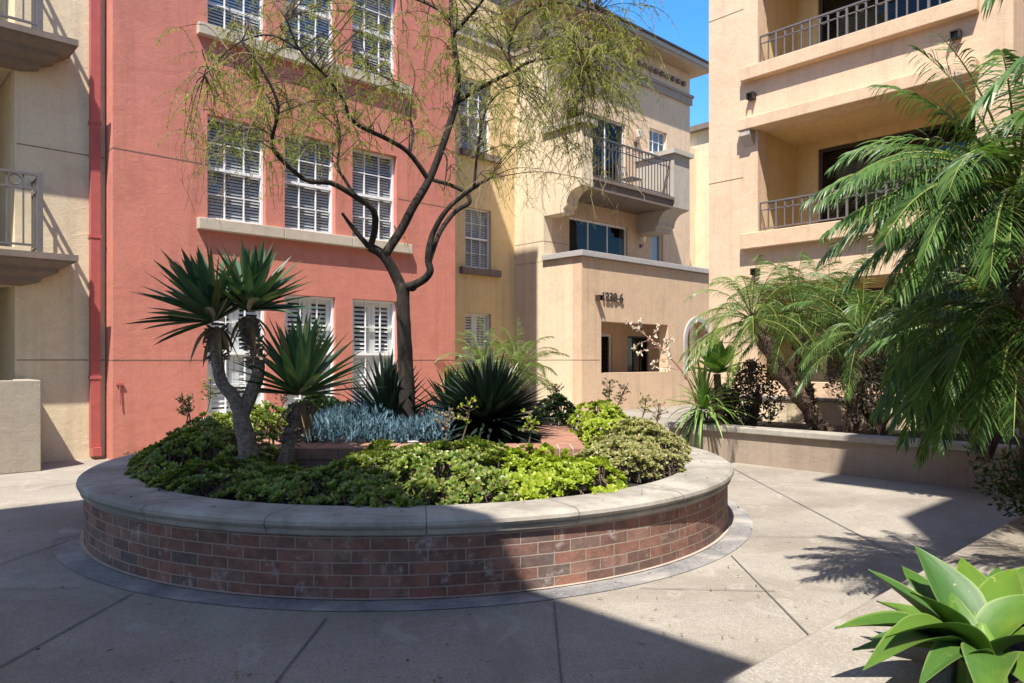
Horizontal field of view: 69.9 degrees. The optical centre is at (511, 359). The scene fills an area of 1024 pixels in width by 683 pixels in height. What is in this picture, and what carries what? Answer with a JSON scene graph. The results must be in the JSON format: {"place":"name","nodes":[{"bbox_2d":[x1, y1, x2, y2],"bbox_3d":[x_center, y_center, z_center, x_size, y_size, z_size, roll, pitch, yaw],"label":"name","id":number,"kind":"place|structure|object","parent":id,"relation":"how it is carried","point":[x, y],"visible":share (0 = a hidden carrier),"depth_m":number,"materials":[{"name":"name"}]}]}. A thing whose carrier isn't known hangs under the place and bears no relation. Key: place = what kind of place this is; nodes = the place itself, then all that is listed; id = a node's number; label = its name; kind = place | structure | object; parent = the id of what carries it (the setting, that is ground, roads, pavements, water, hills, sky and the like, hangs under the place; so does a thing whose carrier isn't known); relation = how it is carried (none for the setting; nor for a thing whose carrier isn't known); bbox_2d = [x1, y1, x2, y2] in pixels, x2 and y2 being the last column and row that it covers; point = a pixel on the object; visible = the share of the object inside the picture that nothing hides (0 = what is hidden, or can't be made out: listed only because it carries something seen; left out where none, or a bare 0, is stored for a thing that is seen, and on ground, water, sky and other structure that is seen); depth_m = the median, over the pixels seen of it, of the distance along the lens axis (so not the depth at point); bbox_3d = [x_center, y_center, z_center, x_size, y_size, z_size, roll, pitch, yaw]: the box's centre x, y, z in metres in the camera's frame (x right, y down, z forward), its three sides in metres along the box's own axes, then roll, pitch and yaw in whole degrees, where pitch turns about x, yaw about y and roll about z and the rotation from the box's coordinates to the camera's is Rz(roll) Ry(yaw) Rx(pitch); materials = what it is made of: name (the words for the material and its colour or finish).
{"place":"outdoors","nodes":[
{"label":"outdoors","id":0,"kind":"place"},
{"bbox_2d":[0,0,104,462],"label":"beige building","id":1,"kind":"structure","parent":0,"point":[44,192],"depth_m":9.38,"materials":[{"name":"paint"}]},
{"bbox_2d":[88,0,454,459],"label":"pink building","id":2,"kind":"structure","parent":0,"point":[349,288],"depth_m":10.76,"materials":[{"name":"paint"}]},
{"bbox_2d":[207,116,262,224],"bbox_3d":[-4.234,-2.740,10.904,1.252,1.872,0.555,0,0,-43],"label":"window","id":3,"kind":"structure","parent":2,"relation":"in","point":[242,209],"depth_m":10.87,"materials":[{"name":"white glass"}]},
{"bbox_2d":[207,0,262,39],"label":"window","id":4,"kind":"structure","parent":2,"relation":"in","point":[216,17],"depth_m":10.89,"materials":[{"name":"white glass"}]},
{"bbox_2d":[207,302,263,415],"bbox_3d":[-4.207,-0.100,10.875,1.252,2.192,0.555,0,0,-43],"label":"window","id":5,"kind":"structure","parent":2,"relation":"in","point":[219,403],"depth_m":10.72,"materials":[{"name":"white glass"}]},
{"bbox_2d":[254,133,331,233],"bbox_3d":[-3.385,-2.740,11.695,1.252,1.872,0.555,0,0,-43],"label":"window","id":6,"kind":"structure","parent":2,"relation":"in","point":[300,213],"depth_m":11.63,"materials":[{"name":"white glass"}]},
{"bbox_2d":[254,0,331,60],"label":"window","id":7,"kind":"structure","parent":2,"relation":"in","point":[319,27],"depth_m":11.70,"materials":[{"name":"white glass"}]},
{"bbox_2d":[285,295,333,407],"bbox_3d":[-3.358,-0.100,11.666,1.252,2.192,0.555,0,0,-43],"label":"window","id":8,"kind":"structure","parent":2,"relation":"in","point":[318,302],"depth_m":11.69,"materials":[{"name":"white glass"}]},
{"bbox_2d":[322,146,393,240],"bbox_3d":[-2.530,-2.740,12.493,1.252,1.872,0.555,0,0,-43],"label":"window","id":9,"kind":"structure","parent":2,"relation":"in","point":[369,183],"depth_m":12.49,"materials":[{"name":"white glass"}]},
{"bbox_2d":[322,0,393,80],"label":"window","id":10,"kind":"structure","parent":2,"relation":"in","point":[372,7],"depth_m":12.54,"materials":[{"name":"white glass"}]},
{"bbox_2d":[323,299,394,403],"bbox_3d":[-2.502,-0.100,12.464,1.252,2.192,0.555,0,0,-43],"label":"window","id":11,"kind":"structure","parent":2,"relation":"in","point":[373,321],"depth_m":12.35,"materials":[{"name":"white glass"}]},
{"bbox_2d":[455,0,514,380],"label":"yellow building","id":12,"kind":"structure","parent":0,"point":[485,271],"depth_m":19.16,"materials":[{"name":"paint"}]},
{"bbox_2d":[460,77,488,152],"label":"window","id":13,"kind":"structure","parent":12,"relation":"in","point":[478,100],"depth_m":19.05,"materials":[{"name":"white glass"}]},
{"bbox_2d":[465,313,488,380],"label":"window","id":14,"kind":"structure","parent":12,"relation":"in","point":[471,325],"depth_m":19.06,"materials":[{"name":"white glass"}]},
{"bbox_2d":[465,208,488,268],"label":"window","id":15,"kind":"structure","parent":12,"relation":"in","point":[475,241],"depth_m":19.11,"materials":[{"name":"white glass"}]},
{"bbox_2d":[0,405,1022,682],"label":"ground","id":16,"kind":"structure","parent":0,"point":[798,561],"depth_m":3.73,"materials":[{"name":"concrete"}]},
{"bbox_2d":[0,379,40,474],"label":"patio wall","id":17,"kind":"structure","parent":16,"relation":"on","point":[20,425],"depth_m":8.44,"materials":[{"name":"grey paint"}]},
{"bbox_2d":[52,499,752,610],"bbox_3d":[-0.806,1.296,6.610,5.660,0.001,5.660,0,0,-43],"label":"paved border","id":18,"kind":"object","parent":16,"relation":"on","point":[71,554],"visible":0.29,"depth_m":4.18,"materials":[{"name":"concrete"}]},
{"bbox_2d":[76,433,733,599],"bbox_3d":[-0.806,1.086,6.610,5.376,0.469,5.376,0,0,-43],"label":"brick planter","id":19,"kind":"object","parent":16,"relation":"on","point":[232,545],"visible":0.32,"depth_m":4.16,"materials":[{"name":"brick"}]},
{"bbox_2d":[124,377,297,498],"bbox_3d":[-2.473,0.546,6.280,1.410,0.757,3.354,0,0,-12],"label":"green succulent bush","id":20,"kind":"object","parent":19,"relation":"on","point":[210,451],"visible":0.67,"depth_m":5.52,"materials":[{"name":"green plant"}]},
{"bbox_2d":[127,239,321,468],"bbox_3d":[-2.064,0.015,5.329,1.276,1.838,1.167,0,0,-43],"label":"branching yucca","id":21,"kind":"object","parent":19,"relation":"on","point":[206,298],"visible":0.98,"depth_m":5.26,"materials":[{"name":"green plant"}]},
{"bbox_2d":[207,309,379,465],"bbox_3d":[-1.526,0.285,5.462,1.155,1.372,1.214,0,0,-43],"label":"single yucca","id":22,"kind":"object","parent":19,"relation":"on","point":[297,367],"visible":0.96,"depth_m":5.42,"materials":[{"name":"green plant"}]},
{"bbox_2d":[279,394,354,429],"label":"back green bush","id":23,"kind":"object","parent":19,"relation":"on","point":[318,400],"visible":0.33,"depth_m":7.72,"materials":[{"name":"green plant"}]},
{"bbox_2d":[212,396,537,507],"bbox_3d":[-0.865,0.609,5.090,2.345,0.632,1.790,0,0,-21],"label":"front succulent bush","id":24,"kind":"object","parent":19,"relation":"on","point":[376,470],"visible":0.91,"depth_m":4.71,"materials":[{"name":"green plant"}]},
{"bbox_2d":[232,425,585,467],"bbox_3d":[-0.840,0.859,7.075,2.910,0.282,2.180,0,0,0],"label":"raised brick bed","id":25,"kind":"object","parent":19,"relation":"on","point":[309,454],"visible":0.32,"depth_m":6.18,"materials":[{"name":"brick"}]},
{"bbox_2d":[309,410,341,442],"bbox_3d":[-1.823,0.616,6.747,0.583,0.361,0.566,0,0,-43],"label":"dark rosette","id":26,"kind":"object","parent":25,"relation":"on","point":[313,440],"visible":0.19,"depth_m":6.72,"materials":[{"name":"green plant"}]},
{"bbox_2d":[298,399,457,443],"bbox_3d":[-1.241,0.550,6.940,1.486,0.368,1.214,0,0,0],"label":"blue succulent cover","id":27,"kind":"object","parent":25,"relation":"on","point":[345,423],"visible":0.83,"depth_m":6.55,"materials":[{"name":"blue plant"}]},
{"bbox_2d":[334,348,441,423],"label":"dark agave","id":28,"kind":"object","parent":25,"relation":"on","point":[386,393],"visible":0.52,"depth_m":7.06,"materials":[{"name":"green plant"}]},
{"bbox_2d":[152,0,678,437],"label":"feathery tree","id":29,"kind":"object","parent":25,"relation":"on","point":[586,65],"visible":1,"depth_m":6.46,"materials":[{"name":"green plant"}]},
{"bbox_2d":[416,365,465,411],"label":"agave","id":30,"kind":"object","parent":25,"relation":"on","point":[448,380],"visible":0.15,"depth_m":7.69,"materials":[{"name":"green plant"}]},
{"bbox_2d":[421,350,558,442],"bbox_3d":[-0.226,0.407,6.968,1.335,1.074,1.375,0,0,-43],"label":"spiky agave","id":31,"kind":"object","parent":25,"relation":"on","point":[491,387],"visible":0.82,"depth_m":6.73,"materials":[{"name":"green plant"}]},
{"bbox_2d":[465,407,627,501],"bbox_3d":[0.176,0.633,5.214,1.310,0.564,1.405,0,0,-43],"label":"chartreuse succulent","id":32,"kind":"object","parent":19,"relation":"on","point":[558,476],"visible":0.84,"depth_m":4.97,"materials":[{"name":"plant"}]},
{"bbox_2d":[532,383,581,431],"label":"round dark bush","id":33,"kind":"object","parent":19,"relation":"on","point":[560,400],"visible":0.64,"depth_m":8.15,"materials":[{"name":"green plant"}]},
{"bbox_2d":[566,378,667,448],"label":"yellow green bush","id":34,"kind":"object","parent":19,"relation":"on","point":[592,419],"visible":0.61,"depth_m":7.19,"materials":[{"name":"green plant"}]},
{"bbox_2d":[574,416,692,483],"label":"variegated shrub","id":35,"kind":"object","parent":19,"relation":"on","point":[641,450],"visible":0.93,"depth_m":5.69,"materials":[{"name":"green plant"}]},
{"bbox_2d":[435,318,537,395],"bbox_3d":[-0.490,0.322,13.226,1.937,2.110,1.855,0,0,-43],"label":"garden palm","id":36,"kind":"object","parent":16,"relation":"on","point":[479,354],"visible":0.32,"depth_m":13.13,"materials":[{"name":"green plant"}]},
{"bbox_2d":[0,468,977,682],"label":"pavement joints","id":37,"kind":"object","parent":16,"relation":"on","point":[306,642],"visible":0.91,"depth_m":3.75,"materials":[{"name":"grey concrete"}]},
{"bbox_2d":[471,317,568,417],"bbox_3d":[0.107,0.270,14.489,1.903,2.219,1.865,0,0,-28],"label":"garden palm","id":38,"kind":"object","parent":16,"relation":"on","point":[522,353],"visible":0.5,"depth_m":14.41,"materials":[{"name":"green plant"}]},
{"bbox_2d":[488,0,708,411],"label":"tan building","id":39,"kind":"structure","parent":16,"relation":"on","point":[584,289],"depth_m":19.85,"materials":[{"name":"beige paint"}]},
{"bbox_2d":[569,108,623,182],"bbox_3d":[2.311,-5.710,20.470,2.492,2.212,0.070,0,0,-43],"label":"glass door","id":40,"kind":"structure","parent":39,"relation":"in","point":[612,131],"depth_m":20.93,"materials":[{"name":"glass"}]},
{"bbox_2d":[569,217,625,255],"bbox_3d":[2.220,-3.280,20.713,2.892,1.552,0.550,0,0,-43],"label":"glass door","id":41,"kind":"structure","parent":39,"relation":"in","point":[606,238],"depth_m":20.51,"materials":[{"name":"blue glass"}]},
{"bbox_2d":[601,333,610,372],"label":"window","id":42,"kind":"structure","parent":39,"relation":"in","point":[605,338],"depth_m":20.75,"materials":[{"name":"black glass"}]},
{"bbox_2d":[617,165,641,188],"bbox_3d":[3.267,-5.009,20.397,0.486,0.862,0.587,0,0,-43],"label":"patio chair","id":43,"kind":"object","parent":39,"relation":"on","point":[624,179],"visible":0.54,"depth_m":20.42,"materials":[{"name":"metal"}]},
{"bbox_2d":[628,336,646,371],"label":"window","id":44,"kind":"structure","parent":39,"relation":"in","point":[635,363],"depth_m":21.72,"materials":[{"name":"black glass"}]},
{"bbox_2d":[651,236,660,261],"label":"window","id":45,"kind":"structure","parent":39,"relation":"in","point":[653,239],"depth_m":22.57,"materials":[{"name":"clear glass"}]},
{"bbox_2d":[649,129,664,152],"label":"window","id":46,"kind":"structure","parent":39,"relation":"in","point":[654,144],"depth_m":22.56,"materials":[{"name":"clear glass"}]},
{"bbox_2d":[652,358,753,448],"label":"strappy plant","id":47,"kind":"object","parent":16,"relation":"on","point":[703,396],"visible":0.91,"depth_m":9.60,"materials":[{"name":"green plant"}]},
{"bbox_2d":[625,318,697,405],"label":"flower stalk","id":48,"kind":"object","parent":47,"relation":"attached to","point":[639,326],"visible":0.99,"depth_m":9.36,"materials":[{"name":"beige plant"}]},
{"bbox_2d":[664,414,1023,494],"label":"planter wall","id":49,"kind":"structure","parent":16,"relation":"on","point":[865,452],"depth_m":8.36,"materials":[{"name":"paint"}]},
{"bbox_2d":[688,335,747,423],"bbox_3d":[2.728,0.280,9.673,0.838,1.233,0.763,0,0,-43],"label":"stemmed rosette","id":50,"kind":"object","parent":49,"relation":"on","point":[714,361],"visible":0.8,"depth_m":9.62,"materials":[{"name":"green plant"}]},
{"bbox_2d":[701,382,746,423],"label":"bushy green shrub","id":51,"kind":"object","parent":49,"relation":"on","point":[724,413],"visible":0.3,"depth_m":10.31,"materials":[{"name":"green plant"}]},
{"bbox_2d":[721,358,786,425],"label":"purple leaf shrub","id":52,"kind":"object","parent":49,"relation":"on","point":[752,408],"visible":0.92,"depth_m":10.08,"materials":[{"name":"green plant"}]},
{"bbox_2d":[677,255,835,431],"bbox_3d":[2.986,-0.108,9.277,1.793,2.302,1.896,0,0,-43],"label":"leaning palm","id":53,"kind":"object","parent":49,"relation":"on","point":[814,418],"visible":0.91,"depth_m":9.22,"materials":[{"name":"green plant"}]},
{"bbox_2d":[725,251,872,430],"bbox_3d":[3.756,-0.172,9.648,1.991,2.371,1.928,0,0,-43],"label":"palm","id":54,"kind":"object","parent":49,"relation":"on","point":[810,390],"visible":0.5,"depth_m":9.43,"materials":[{"name":"green plant"}]},
{"bbox_2d":[754,234,902,428],"bbox_3d":[4.237,-0.305,9.905,2.063,2.658,2.040,0,0,-43],"label":"back small palm","id":55,"kind":"object","parent":49,"relation":"on","point":[811,330],"visible":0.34,"depth_m":9.79,"materials":[{"name":"green plant"}]},
{"bbox_2d":[776,236,941,433],"bbox_3d":[4.275,-0.241,9.055,2.090,2.485,2.128,0,0,-43],"label":"palm","id":56,"kind":"object","parent":49,"relation":"on","point":[852,420],"visible":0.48,"depth_m":8.95,"materials":[{"name":"green plant"}]},
{"bbox_2d":[822,331,933,435],"bbox_3d":[4.458,0.277,8.908,0.955,1.342,1.410,0,0,-43],"label":"wild shrub","id":57,"kind":"object","parent":49,"relation":"on","point":[880,427],"visible":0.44,"depth_m":8.89,"materials":[{"name":"brown plant"}]},
{"bbox_2d":[708,395,1021,437],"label":"planter wall","id":58,"kind":"structure","parent":16,"relation":"on","point":[832,412],"depth_m":10.63,"materials":[{"name":"beige paint"}]},
{"bbox_2d":[724,515,1023,682],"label":"planter wall","id":59,"kind":"structure","parent":16,"relation":"on","point":[825,654],"depth_m":2.14,"materials":[{"name":"paint"}]},
{"bbox_2d":[799,32,1023,524],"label":"palm","id":60,"kind":"object","parent":59,"relation":"on","point":[999,190],"visible":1,"depth_m":3.29,"materials":[{"name":"green plant"}]},
{"bbox_2d":[835,545,1023,682],"bbox_3d":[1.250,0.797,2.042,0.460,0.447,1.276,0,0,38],"label":"foxtail agave","id":61,"kind":"object","parent":59,"relation":"on","point":[968,616],"visible":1,"depth_m":1.96,"materials":[{"name":"green plant"}]},
{"bbox_2d":[842,227,1023,471],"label":"drooping palm","id":62,"kind":"object","parent":59,"relation":"on","point":[955,364],"visible":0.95,"depth_m":3.66,"materials":[{"name":"green plant"}]},
{"bbox_2d":[960,0,1023,127],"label":"palm","id":63,"kind":"object","parent":59,"relation":"on","point":[992,90],"visible":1,"depth_m":1.93,"materials":[{"name":"green plant"}]},
{"bbox_2d":[962,380,1023,516],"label":"green shrub","id":64,"kind":"object","parent":59,"relation":"on","point":[1018,471],"visible":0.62,"depth_m":4.94,"materials":[{"name":"green plant"}]},
{"bbox_2d":[872,228,1020,462],"bbox_3d":[4.395,-0.174,6.805,1.879,2.243,1.857,0,0,-43],"label":"thicket shrub","id":65,"kind":"object","parent":16,"relation":"on","point":[992,446],"visible":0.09,"depth_m":6.76,"materials":[{"name":"green plant"}]},
{"bbox_2d":[590,0,708,125],"label":"sky","id":66,"kind":"structure","parent":0,"point":[691,17],"materials":[{"name":"blue"}]},
{"bbox_2d":[690,122,708,370],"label":"cream building","id":67,"kind":"structure","parent":0,"point":[699,199],"depth_m":27.55,"materials":[{"name":"paint"}]},
{"bbox_2d":[709,0,1023,399],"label":"peach building","id":68,"kind":"structure","parent":0,"point":[796,111],"depth_m":11.97,"materials":[{"name":"paint"}]},
{"bbox_2d":[819,0,949,41],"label":"window","id":69,"kind":"structure","parent":68,"relation":"in","point":[825,6],"depth_m":12.42,"materials":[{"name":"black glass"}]},
{"bbox_2d":[819,117,975,222],"bbox_3d":[6.299,-2.700,11.992,0.070,1.992,2.542,0,0,-43],"label":"window","id":70,"kind":"structure","parent":68,"relation":"in","point":[828,157],"depth_m":12.43,"materials":[{"name":"black glass"}]},
{"bbox_2d":[828,283,971,376],"bbox_3d":[6.350,-0.450,11.937,0.070,1.492,2.392,0,0,-43],"label":"window","id":71,"kind":"structure","parent":68,"relation":"in","point":[830,362],"depth_m":12.27,"materials":[{"name":"brown metal"}]}
]}

